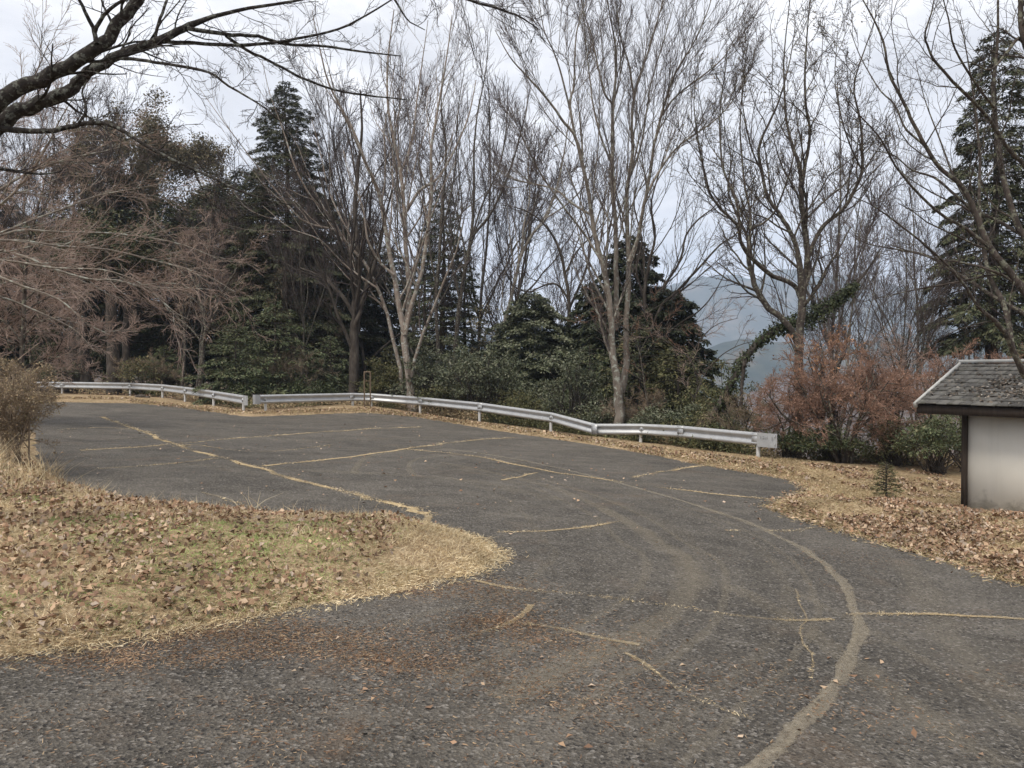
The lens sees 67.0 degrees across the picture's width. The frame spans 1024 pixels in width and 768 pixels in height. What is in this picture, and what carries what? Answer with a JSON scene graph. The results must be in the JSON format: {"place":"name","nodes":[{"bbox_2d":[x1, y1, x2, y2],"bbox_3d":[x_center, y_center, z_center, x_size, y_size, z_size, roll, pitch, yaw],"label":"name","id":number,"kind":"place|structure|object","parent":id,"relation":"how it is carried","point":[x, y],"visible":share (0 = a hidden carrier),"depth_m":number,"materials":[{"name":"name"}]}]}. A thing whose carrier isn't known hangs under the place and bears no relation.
{"place":"outdoors","nodes":[
{"label":"outdoors","id":0,"kind":"place"},
{"bbox_2d":[0,468,408,639],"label":"green grass","id":1,"kind":"structure","parent":0,"point":[223,523],"depth_m":6.01,"materials":[{"name":"plant"}]},
{"bbox_2d":[0,402,1023,767],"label":"road asphalt","id":2,"kind":"structure","parent":0,"point":[668,514],"depth_m":5.16,"materials":[{"name":"grey asphalt"}]},
{"bbox_2d":[0,538,1023,767],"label":"needle litter","id":3,"kind":"object","parent":2,"relation":"on","point":[212,631],"visible":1,"depth_m":4.44,"materials":[{"name":"brown plant"}]},
{"bbox_2d":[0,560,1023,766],"bbox_3d":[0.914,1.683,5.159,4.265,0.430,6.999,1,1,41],"label":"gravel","id":4,"kind":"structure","parent":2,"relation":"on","point":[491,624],"depth_m":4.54,"materials":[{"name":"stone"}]},
{"bbox_2d":[58,416,1005,719],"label":"straw blades","id":5,"kind":"object","parent":2,"relation":"on","point":[524,530],"visible":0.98,"depth_m":10.48,"materials":[{"name":"beige plant"}]},
{"bbox_2d":[90,417,1010,618],"bbox_3d":[-2.199,1.614,17.892,13.923,0.882,26.257,-1,1,-40],"label":"pavement line marking","id":6,"kind":"object","parent":2,"relation":"on","point":[428,517],"visible":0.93,"depth_m":13.06,"materials":[{"name":"beige paint"}]},
{"bbox_2d":[0,375,1023,669],"bbox_3d":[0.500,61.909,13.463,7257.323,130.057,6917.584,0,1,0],"label":"ground","id":7,"kind":"structure","parent":0,"point":[132,597],"depth_m":6.11,"materials":[{"name":"beige plant"}]},
{"bbox_2d":[0,355,70,465],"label":"dry bush","id":8,"kind":"object","parent":7,"relation":"on","point":[11,428],"visible":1,"depth_m":11.15,"materials":[{"name":"brown plant"}]},
{"bbox_2d":[0,134,73,295],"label":"bare tree","id":9,"kind":"object","parent":7,"relation":"on","point":[29,206],"visible":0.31,"depth_m":47.05,"materials":[{"name":"brown plant"}]},
{"bbox_2d":[0,24,106,389],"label":"bare tree","id":10,"kind":"object","parent":7,"relation":"on","point":[37,177],"visible":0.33,"depth_m":49.49,"materials":[{"name":"brown plant"}]},
{"bbox_2d":[0,133,107,422],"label":"young tree","id":11,"kind":"object","parent":7,"relation":"on","point":[21,339],"visible":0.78,"depth_m":15.95,"materials":[{"name":"brown plant"}]},
{"bbox_2d":[0,214,122,378],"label":"conifer","id":12,"kind":"object","parent":7,"relation":"on","point":[100,310],"visible":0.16,"depth_m":52.58,"materials":[{"name":"green plant"}]},
{"bbox_2d":[6,201,117,392],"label":"shade tree","id":13,"kind":"object","parent":7,"relation":"on","point":[71,324],"visible":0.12,"depth_m":47.48,"materials":[{"name":"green plant"}]},
{"bbox_2d":[0,178,144,376],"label":"twiggy tree","id":14,"kind":"object","parent":7,"relation":"on","point":[36,298],"visible":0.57,"depth_m":21.27,"materials":[{"name":"brown plant"}]},
{"bbox_2d":[17,202,141,393],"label":"shade tree","id":15,"kind":"object","parent":7,"relation":"on","point":[84,377],"visible":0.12,"depth_m":46.65,"materials":[{"name":"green plant"}]},
{"bbox_2d":[0,62,161,392],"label":"bare tree","id":16,"kind":"object","parent":7,"relation":"on","point":[108,105],"visible":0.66,"depth_m":47.13,"materials":[{"name":"brown plant"}]},
{"bbox_2d":[0,136,202,389],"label":"twiggy tree","id":17,"kind":"object","parent":7,"relation":"on","point":[117,183],"visible":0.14,"depth_m":55.31,"materials":[{"name":"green plant"}]},
{"bbox_2d":[35,204,180,394],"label":"shade tree","id":18,"kind":"object","parent":7,"relation":"on","point":[110,366],"visible":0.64,"depth_m":44.62,"materials":[{"name":"brown twig"},{"name":"dark bark"}]},
{"bbox_2d":[39,176,178,381],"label":"conifer","id":19,"kind":"object","parent":7,"relation":"on","point":[126,212],"visible":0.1,"depth_m":56.15,"materials":[{"name":"green plant"}]},
{"bbox_2d":[59,204,195,393],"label":"shade tree","id":20,"kind":"object","parent":7,"relation":"on","point":[126,352],"visible":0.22,"depth_m":47.40,"materials":[{"name":"brown plant"}]},
{"bbox_2d":[0,0,277,377],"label":"bare tree","id":21,"kind":"object","parent":7,"relation":"on","point":[17,255],"visible":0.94,"depth_m":13.53,"materials":[{"name":"brown plant"}]},
{"bbox_2d":[32,382,247,410],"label":"guardrail","id":22,"kind":"object","parent":7,"relation":"on","point":[224,396],"visible":0.89,"depth_m":40.53,"materials":[{"name":"metal"}]},
{"bbox_2d":[34,83,262,379],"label":"leafy tree","id":23,"kind":"object","parent":7,"relation":"on","point":[174,151],"visible":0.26,"depth_m":56.21,"materials":[{"name":"green plant"}]},
{"bbox_2d":[113,347,188,395],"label":"twiggy shrub","id":24,"kind":"object","parent":7,"relation":"on","point":[165,368],"visible":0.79,"depth_m":43.38,"materials":[{"name":"brown plant"}]},
{"bbox_2d":[89,197,236,388],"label":"conifer","id":25,"kind":"object","parent":7,"relation":"on","point":[137,350],"visible":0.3,"depth_m":50.50,"materials":[{"name":"green plant"}]},
{"bbox_2d":[104,209,267,385],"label":"twiggy tree","id":26,"kind":"object","parent":7,"relation":"on","point":[211,273],"visible":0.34,"depth_m":47.50,"materials":[{"name":"brown plant"}]},
{"bbox_2d":[130,231,241,396],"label":"bare tree","id":27,"kind":"object","parent":7,"relation":"on","point":[184,347],"visible":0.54,"depth_m":41.19,"materials":[{"name":"brown plant"}]},
{"bbox_2d":[118,176,272,399],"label":"bare tree","id":28,"kind":"object","parent":7,"relation":"on","point":[207,326],"visible":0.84,"depth_m":36.82,"materials":[{"name":"brown plant"}]},
{"bbox_2d":[139,184,260,390],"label":"conifer","id":29,"kind":"object","parent":7,"relation":"on","point":[195,347],"visible":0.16,"depth_m":51.37,"materials":[{"name":"green plant"}]},
{"bbox_2d":[161,178,248,386],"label":"bare tree","id":30,"kind":"object","parent":7,"relation":"on","point":[211,258],"visible":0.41,"depth_m":46.79,"materials":[{"name":"brown plant"}]},
{"bbox_2d":[180,321,283,405],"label":"young fir","id":31,"kind":"object","parent":7,"relation":"on","point":[214,373],"visible":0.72,"depth_m":36.68,"materials":[{"name":"green plant"}]},
{"bbox_2d":[191,139,309,363],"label":"bare tree","id":32,"kind":"object","parent":7,"relation":"on","point":[235,238],"visible":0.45,"depth_m":43.52,"materials":[{"name":"brown plant"}]},
{"bbox_2d":[204,365,307,397],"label":"evergreen shrub","id":33,"kind":"object","parent":7,"relation":"on","point":[265,384],"visible":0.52,"depth_m":37.41,"materials":[{"name":"green plant"}]},
{"bbox_2d":[203,300,338,405],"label":"young fir","id":34,"kind":"object","parent":7,"relation":"on","point":[290,326],"visible":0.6,"depth_m":38.62,"materials":[{"name":"green plant"}]},
{"bbox_2d":[205,234,366,385],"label":"twiggy tree","id":35,"kind":"object","parent":7,"relation":"on","point":[293,309],"visible":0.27,"depth_m":45.05,"materials":[{"name":"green plant"}]},
{"bbox_2d":[205,80,368,405],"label":"conifer","id":36,"kind":"object","parent":7,"relation":"on","point":[259,295],"visible":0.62,"depth_m":44.84,"materials":[{"name":"green plant"}]},
{"bbox_2d":[0,0,581,241],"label":"bare tree","id":37,"kind":"object","parent":7,"relation":"on","point":[11,115],"visible":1,"depth_m":5.72,"materials":[{"name":"brown plant"}]},
{"bbox_2d":[246,344,338,406],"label":"twiggy shrub","id":38,"kind":"object","parent":7,"relation":"on","point":[297,368],"visible":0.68,"depth_m":38.48,"materials":[{"name":"green plant"}]},
{"bbox_2d":[259,163,336,378],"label":"bare tree","id":39,"kind":"object","parent":7,"relation":"on","point":[300,240],"visible":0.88,"depth_m":41.64,"materials":[{"name":"brown plant"}]},
{"bbox_2d":[194,8,403,391],"bbox_3d":[-10.459,-8.071,36.192,9.198,16.971,6.200,-1,1,-43],"label":"bare tree","id":40,"kind":"object","parent":7,"relation":"on","point":[382,302],"visible":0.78,"depth_m":36.66,"materials":[{"name":"brown plant"}]},
{"bbox_2d":[262,206,390,402],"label":"conifer","id":41,"kind":"object","parent":7,"relation":"on","point":[370,323],"visible":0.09,"depth_m":51.75,"materials":[{"name":"green plant"}]},
{"bbox_2d":[268,78,391,385],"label":"bare tree","id":42,"kind":"object","parent":7,"relation":"on","point":[299,196],"visible":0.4,"depth_m":44.85,"materials":[{"name":"brown plant"}]},
{"bbox_2d":[292,335,371,404],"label":"evergreen shrub","id":43,"kind":"object","parent":7,"relation":"on","point":[344,361],"visible":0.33,"depth_m":40.84,"materials":[{"name":"green plant"}]},
{"bbox_2d":[271,49,422,404],"bbox_3d":[-8.225,-7.600,37.407,8.193,17.983,5.426,1,1,43],"label":"bare tree","id":44,"kind":"object","parent":7,"relation":"on","point":[355,307],"visible":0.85,"depth_m":37.15,"materials":[{"name":"brown plant"}]},
{"bbox_2d":[252,30,442,392],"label":"bare tree","id":45,"kind":"object","parent":7,"relation":"on","point":[325,160],"visible":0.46,"depth_m":45.64,"materials":[{"name":"brown plant"}]},
{"bbox_2d":[350,355,406,407],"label":"evergreen shrub","id":46,"kind":"object","parent":7,"relation":"on","point":[388,381],"visible":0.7,"depth_m":37.55,"materials":[{"name":"green plant"}]},
{"bbox_2d":[275,0,489,411],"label":"bare tree","id":47,"kind":"object","parent":7,"relation":"on","point":[404,321],"visible":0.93,"depth_m":35.74,"materials":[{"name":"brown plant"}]},
{"bbox_2d":[346,245,435,403],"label":"conifer","id":48,"kind":"object","parent":7,"relation":"on","point":[393,309],"visible":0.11,"depth_m":54.84,"materials":[{"name":"green plant"}]},
{"bbox_2d":[303,35,501,368],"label":"bare tree","id":49,"kind":"object","parent":7,"relation":"on","point":[401,273],"visible":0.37,"depth_m":49.23,"materials":[{"name":"grey plant"}]},
{"bbox_2d":[387,328,483,413],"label":"evergreen shrub","id":50,"kind":"object","parent":7,"relation":"on","point":[447,377],"visible":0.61,"depth_m":36.07,"materials":[{"name":"green plant"}]},
{"bbox_2d":[397,182,486,396],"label":"conifer","id":51,"kind":"object","parent":7,"relation":"on","point":[442,324],"visible":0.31,"depth_m":46.63,"materials":[{"name":"green plant"}]},
{"bbox_2d":[385,3,515,392],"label":"bare tree","id":52,"kind":"object","parent":7,"relation":"on","point":[439,261],"visible":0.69,"depth_m":42.85,"materials":[{"name":"brown plant"}]},
{"bbox_2d":[434,250,491,383],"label":"conifer","id":53,"kind":"object","parent":7,"relation":"on","point":[467,298],"visible":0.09,"depth_m":49.80,"materials":[{"name":"green plant"}]},
{"bbox_2d":[360,0,589,363],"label":"bare tree","id":54,"kind":"object","parent":7,"relation":"on","point":[486,248],"visible":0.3,"depth_m":53.75,"materials":[{"name":"brown plant"}]},
{"bbox_2d":[426,345,535,420],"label":"evergreen shrub","id":55,"kind":"object","parent":7,"relation":"on","point":[470,365],"visible":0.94,"depth_m":33.88,"materials":[{"name":"green plant"}]},
{"bbox_2d":[403,0,562,409],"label":"bare tree","id":56,"kind":"object","parent":7,"relation":"on","point":[462,285],"visible":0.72,"depth_m":41.84,"materials":[{"name":"brown plant"}]},
{"bbox_2d":[0,389,1023,754],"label":"fallen leaves","id":57,"kind":"object","parent":7,"relation":"on","point":[888,523],"visible":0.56,"depth_m":7.34,"materials":[{"name":"brown plant"}]},
{"bbox_2d":[472,386,556,425],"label":"evergreen shrub","id":58,"kind":"object","parent":7,"relation":"on","point":[523,403],"visible":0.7,"depth_m":32.05,"materials":[{"name":"green plant"}]},
{"bbox_2d":[253,393,776,456],"bbox_3d":[-0.172,1.422,29.136,20.829,1.882,6.020,1,1,30],"label":"guardrail","id":59,"kind":"object","parent":7,"relation":"on","point":[759,440],"visible":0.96,"depth_m":29.13,"materials":[{"name":"metal"}]},
{"bbox_2d":[70,388,960,467],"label":"undergrowth","id":60,"kind":"object","parent":7,"relation":"on","point":[727,447],"visible":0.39,"depth_m":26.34,"materials":[{"name":"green plant"}]},
{"bbox_2d":[429,61,608,359],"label":"bare tree","id":61,"kind":"object","parent":7,"relation":"on","point":[496,222],"visible":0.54,"depth_m":50.57,"materials":[{"name":"brown plant"}]},
{"bbox_2d":[452,152,599,348],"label":"bare tree","id":62,"kind":"object","parent":7,"relation":"on","point":[560,304],"visible":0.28,"depth_m":53.98,"materials":[{"name":"brown plant"}]},
{"bbox_2d":[465,292,594,424],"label":"evergreen tree","id":63,"kind":"object","parent":7,"relation":"on","point":[531,335],"visible":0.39,"depth_m":36.91,"materials":[{"name":"green plant"}]},
{"bbox_2d":[443,130,630,335],"bbox_3d":[1.654,-4.274,38.392,10.279,18.308,4.885,0,1,-11],"label":"bare tree","id":64,"kind":"object","parent":7,"relation":"on","point":[569,303],"visible":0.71,"depth_m":37.87,"materials":[{"name":"brown plant"}]},
{"bbox_2d":[485,29,630,321],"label":"bare tree","id":65,"kind":"object","parent":7,"relation":"on","point":[545,218],"visible":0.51,"depth_m":44.23,"materials":[{"name":"brown plant"}]},
{"bbox_2d":[525,346,613,432],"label":"evergreen shrub","id":66,"kind":"object","parent":7,"relation":"on","point":[587,383],"visible":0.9,"depth_m":30.86,"materials":[{"name":"green plant"}]},
{"bbox_2d":[556,282,621,411],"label":"evergreen tree","id":67,"kind":"object","parent":7,"relation":"on","point":[578,308],"visible":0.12,"depth_m":37.30,"materials":[{"name":"green plant"}]},
{"bbox_2d":[475,0,772,438],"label":"bare tree","id":68,"kind":"object","parent":7,"relation":"on","point":[619,384],"visible":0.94,"depth_m":27.81,"materials":[{"name":"grey plant"}]},
{"bbox_2d":[570,234,688,423],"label":"evergreen tree","id":69,"kind":"object","parent":7,"relation":"on","point":[634,311],"visible":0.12,"depth_m":36.49,"materials":[{"name":"green plant"}]},
{"bbox_2d":[596,388,666,438],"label":"bush","id":70,"kind":"object","parent":7,"relation":"on","point":[633,408],"visible":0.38,"depth_m":28.46,"materials":[{"name":"green plant"}]},
{"bbox_2d":[566,284,700,412],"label":"bare tree","id":71,"kind":"object","parent":7,"relation":"on","point":[627,370],"visible":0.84,"depth_m":28.50,"materials":[{"name":"brown plant"}]},
{"bbox_2d":[570,325,711,440],"bbox_3d":[5.175,0.965,31.599,7.268,6.825,6.986,1,1,42],"label":"evergreen shrub","id":72,"kind":"object","parent":7,"relation":"on","point":[637,374],"visible":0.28,"depth_m":31.23,"materials":[{"name":"green plant"}]},
{"bbox_2d":[625,398,701,442],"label":"evergreen shrub","id":73,"kind":"object","parent":7,"relation":"on","point":[669,414],"visible":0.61,"depth_m":26.61,"materials":[{"name":"green plant"}]},
{"bbox_2d":[607,290,738,451],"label":"evergreen tree","id":74,"kind":"object","parent":7,"relation":"on","point":[683,339],"visible":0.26,"depth_m":33.59,"materials":[{"name":"green plant"}]},
{"bbox_2d":[589,76,760,387],"bbox_3d":[7.085,-6.724,34.757,8.015,14.855,7.913,0,1,19],"label":"bare tree","id":75,"kind":"object","parent":7,"relation":"on","point":[665,283],"visible":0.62,"depth_m":33.89,"materials":[{"name":"brown plant"}]},
{"bbox_2d":[625,344,727,440],"bbox_3d":[6.290,1.387,30.071,5.735,5.878,5.975,0,1,6],"label":"evergreen shrub","id":76,"kind":"object","parent":7,"relation":"on","point":[667,373],"visible":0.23,"depth_m":29.84,"materials":[{"name":"green plant"}]},
{"bbox_2d":[614,289,767,414],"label":"bare tree","id":77,"kind":"object","parent":7,"relation":"on","point":[681,352],"visible":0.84,"depth_m":27.96,"materials":[{"name":"brown plant"}]},
{"bbox_2d":[673,359,777,445],"bbox_3d":[7.907,1.363,28.024,3.731,4.567,3.200,1,1,36],"label":"evergreen shrub","id":78,"kind":"object","parent":7,"relation":"on","point":[709,392],"visible":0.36,"depth_m":27.83,"materials":[{"name":"green plant"}]},
{"bbox_2d":[695,390,783,445],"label":"twiggy shrub","id":79,"kind":"object","parent":7,"relation":"on","point":[743,416],"visible":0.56,"depth_m":24.24,"materials":[{"name":"brown plant"}]},
{"bbox_2d":[645,0,925,452],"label":"bare tree","id":80,"kind":"object","parent":7,"relation":"on","point":[804,276],"visible":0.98,"depth_m":23.53,"materials":[{"name":"grey plant"}]},
{"bbox_2d":[700,250,879,445],"bbox_3d":[8.959,-1.020,25.184,6.045,6.786,1.028,0,1,0],"label":"ivy covered tree","id":81,"kind":"object","parent":7,"relation":"on","point":[820,310],"visible":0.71,"depth_m":25.09,"materials":[{"name":"green plant"}]},
{"bbox_2d":[761,425,823,458],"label":"evergreen shrub","id":82,"kind":"object","parent":7,"relation":"on","point":[806,443],"visible":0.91,"depth_m":21.63,"materials":[{"name":"green plant"}]},
{"bbox_2d":[747,370,838,457],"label":"red shrub","id":83,"kind":"object","parent":7,"relation":"on","point":[790,397],"visible":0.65,"depth_m":22.10,"materials":[{"name":"brown plant"}]},
{"bbox_2d":[707,0,933,453],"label":"bare tree","id":84,"kind":"object","parent":7,"relation":"on","point":[839,154],"visible":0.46,"depth_m":45.44,"materials":[{"name":"grey plant"}]},
{"bbox_2d":[772,322,870,459],"bbox_3d":[9.330,0.291,22.556,3.031,4.186,2.697,-1,1,-32],"label":"twiggy shrub","id":85,"kind":"object","parent":7,"relation":"on","point":[817,366],"visible":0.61,"depth_m":22.46,"materials":[{"name":"brown plant"}]},
{"bbox_2d":[757,345,926,463],"bbox_3d":[9.142,0.716,21.665,4.737,3.669,5.484,0,1,0],"label":"red shrub","id":86,"kind":"object","parent":7,"relation":"on","point":[848,455],"visible":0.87,"depth_m":21.14,"materials":[{"name":"brown plant"}]},
{"bbox_2d":[810,421,874,461],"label":"evergreen shrub","id":87,"kind":"object","parent":7,"relation":"on","point":[833,440],"visible":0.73,"depth_m":21.41,"materials":[{"name":"green plant"}]},
{"bbox_2d":[767,171,944,430],"bbox_3d":[14.095,-1.563,33.764,6.222,15.769,6.807,0,1,-9],"label":"bare tree","id":88,"kind":"object","parent":7,"relation":"on","point":[849,282],"visible":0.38,"depth_m":32.85,"materials":[{"name":"brown plant"}]},
{"bbox_2d":[832,322,938,451],"bbox_3d":[12.334,0.624,25.611,4.032,5.274,4.391,1,1,37],"label":"red shrub","id":89,"kind":"object","parent":7,"relation":"on","point":[889,350],"visible":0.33,"depth_m":25.24,"materials":[{"name":"brown plant"}]},
{"bbox_2d":[869,460,905,497],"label":"fir sapling","id":90,"kind":"object","parent":7,"relation":"on","point":[885,477],"visible":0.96,"depth_m":15.58,"materials":[{"name":"green plant"}]},
{"bbox_2d":[817,165,971,416],"bbox_3d":[14.387,-1.570,29.807,4.277,13.578,5.189,0,1,-2],"label":"bare tree","id":91,"kind":"object","parent":7,"relation":"on","point":[923,319],"visible":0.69,"depth_m":29.76,"materials":[{"name":"brown plant"}]},
{"bbox_2d":[797,119,992,452],"bbox_3d":[17.393,-2.083,33.896,8.011,18.559,7.323,-1,1,-41],"label":"bare tree","id":92,"kind":"object","parent":7,"relation":"on","point":[902,215],"visible":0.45,"depth_m":32.93,"materials":[{"name":"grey plant"}]},
{"bbox_2d":[856,414,933,466],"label":"evergreen shrub","id":93,"kind":"object","parent":7,"relation":"on","point":[894,461],"visible":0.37,"depth_m":21.26,"materials":[{"name":"green plant"}]},
{"bbox_2d":[837,352,959,465],"bbox_3d":[11.223,0.767,21.924,3.606,3.404,3.429,1,1,41],"label":"red shrub","id":94,"kind":"object","parent":7,"relation":"on","point":[934,375],"visible":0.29,"depth_m":21.61,"materials":[{"name":"brown plant"}]},
{"bbox_2d":[799,0,1023,378],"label":"bare tree","id":95,"kind":"object","parent":7,"relation":"on","point":[983,239],"visible":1,"depth_m":12.73,"materials":[{"name":"brown plant"}]},
{"bbox_2d":[886,414,961,474],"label":"evergreen shrub","id":96,"kind":"object","parent":7,"relation":"on","point":[924,437],"visible":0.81,"depth_m":19.75,"materials":[{"name":"green plant"}]},
{"bbox_2d":[864,337,1018,465],"bbox_3d":[13.562,0.762,23.835,4.393,4.398,4.085,0,1,0],"label":"red shrub","id":97,"kind":"object","parent":7,"relation":"on","point":[953,364],"visible":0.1,"depth_m":24.19,"materials":[{"name":"brown plant"}]},
{"bbox_2d":[891,194,1023,374],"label":"bare tree","id":98,"kind":"object","parent":7,"relation":"on","point":[951,302],"visible":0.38,"depth_m":30.12,"materials":[{"name":"brown plant"}]},
{"bbox_2d":[913,28,1023,359],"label":"conifer","id":99,"kind":"object","parent":7,"relation":"on","point":[1007,256],"visible":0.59,"depth_m":29.54,"materials":[{"name":"green plant"}]},
{"bbox_2d":[913,359,1023,511],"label":"roadside hut","id":100,"kind":"object","parent":7,"relation":"on","point":[992,454],"visible":0.88,"depth_m":13.86,"materials":[{"name":"paint"}]},
{"bbox_2d":[0,0,1023,345],"label":"sky","id":101,"kind":"structure","parent":0,"point":[12,12],"materials":[{"name":"white"}]},
{"bbox_2d":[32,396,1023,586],"bbox_3d":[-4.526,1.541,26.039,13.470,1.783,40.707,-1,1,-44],"label":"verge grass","id":102,"kind":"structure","parent":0,"point":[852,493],"depth_m":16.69,"materials":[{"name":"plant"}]},
{"bbox_2d":[393,269,1022,366],"bbox_3d":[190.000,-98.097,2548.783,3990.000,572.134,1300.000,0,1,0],"label":"mountain","id":103,"kind":"structure","parent":0,"point":[699,296],"depth_m":2361.32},
{"bbox_2d":[699,334,1012,397],"bbox_3d":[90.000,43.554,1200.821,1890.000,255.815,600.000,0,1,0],"label":"hill","id":104,"kind":"structure","parent":0,"point":[761,367],"depth_m":1147.56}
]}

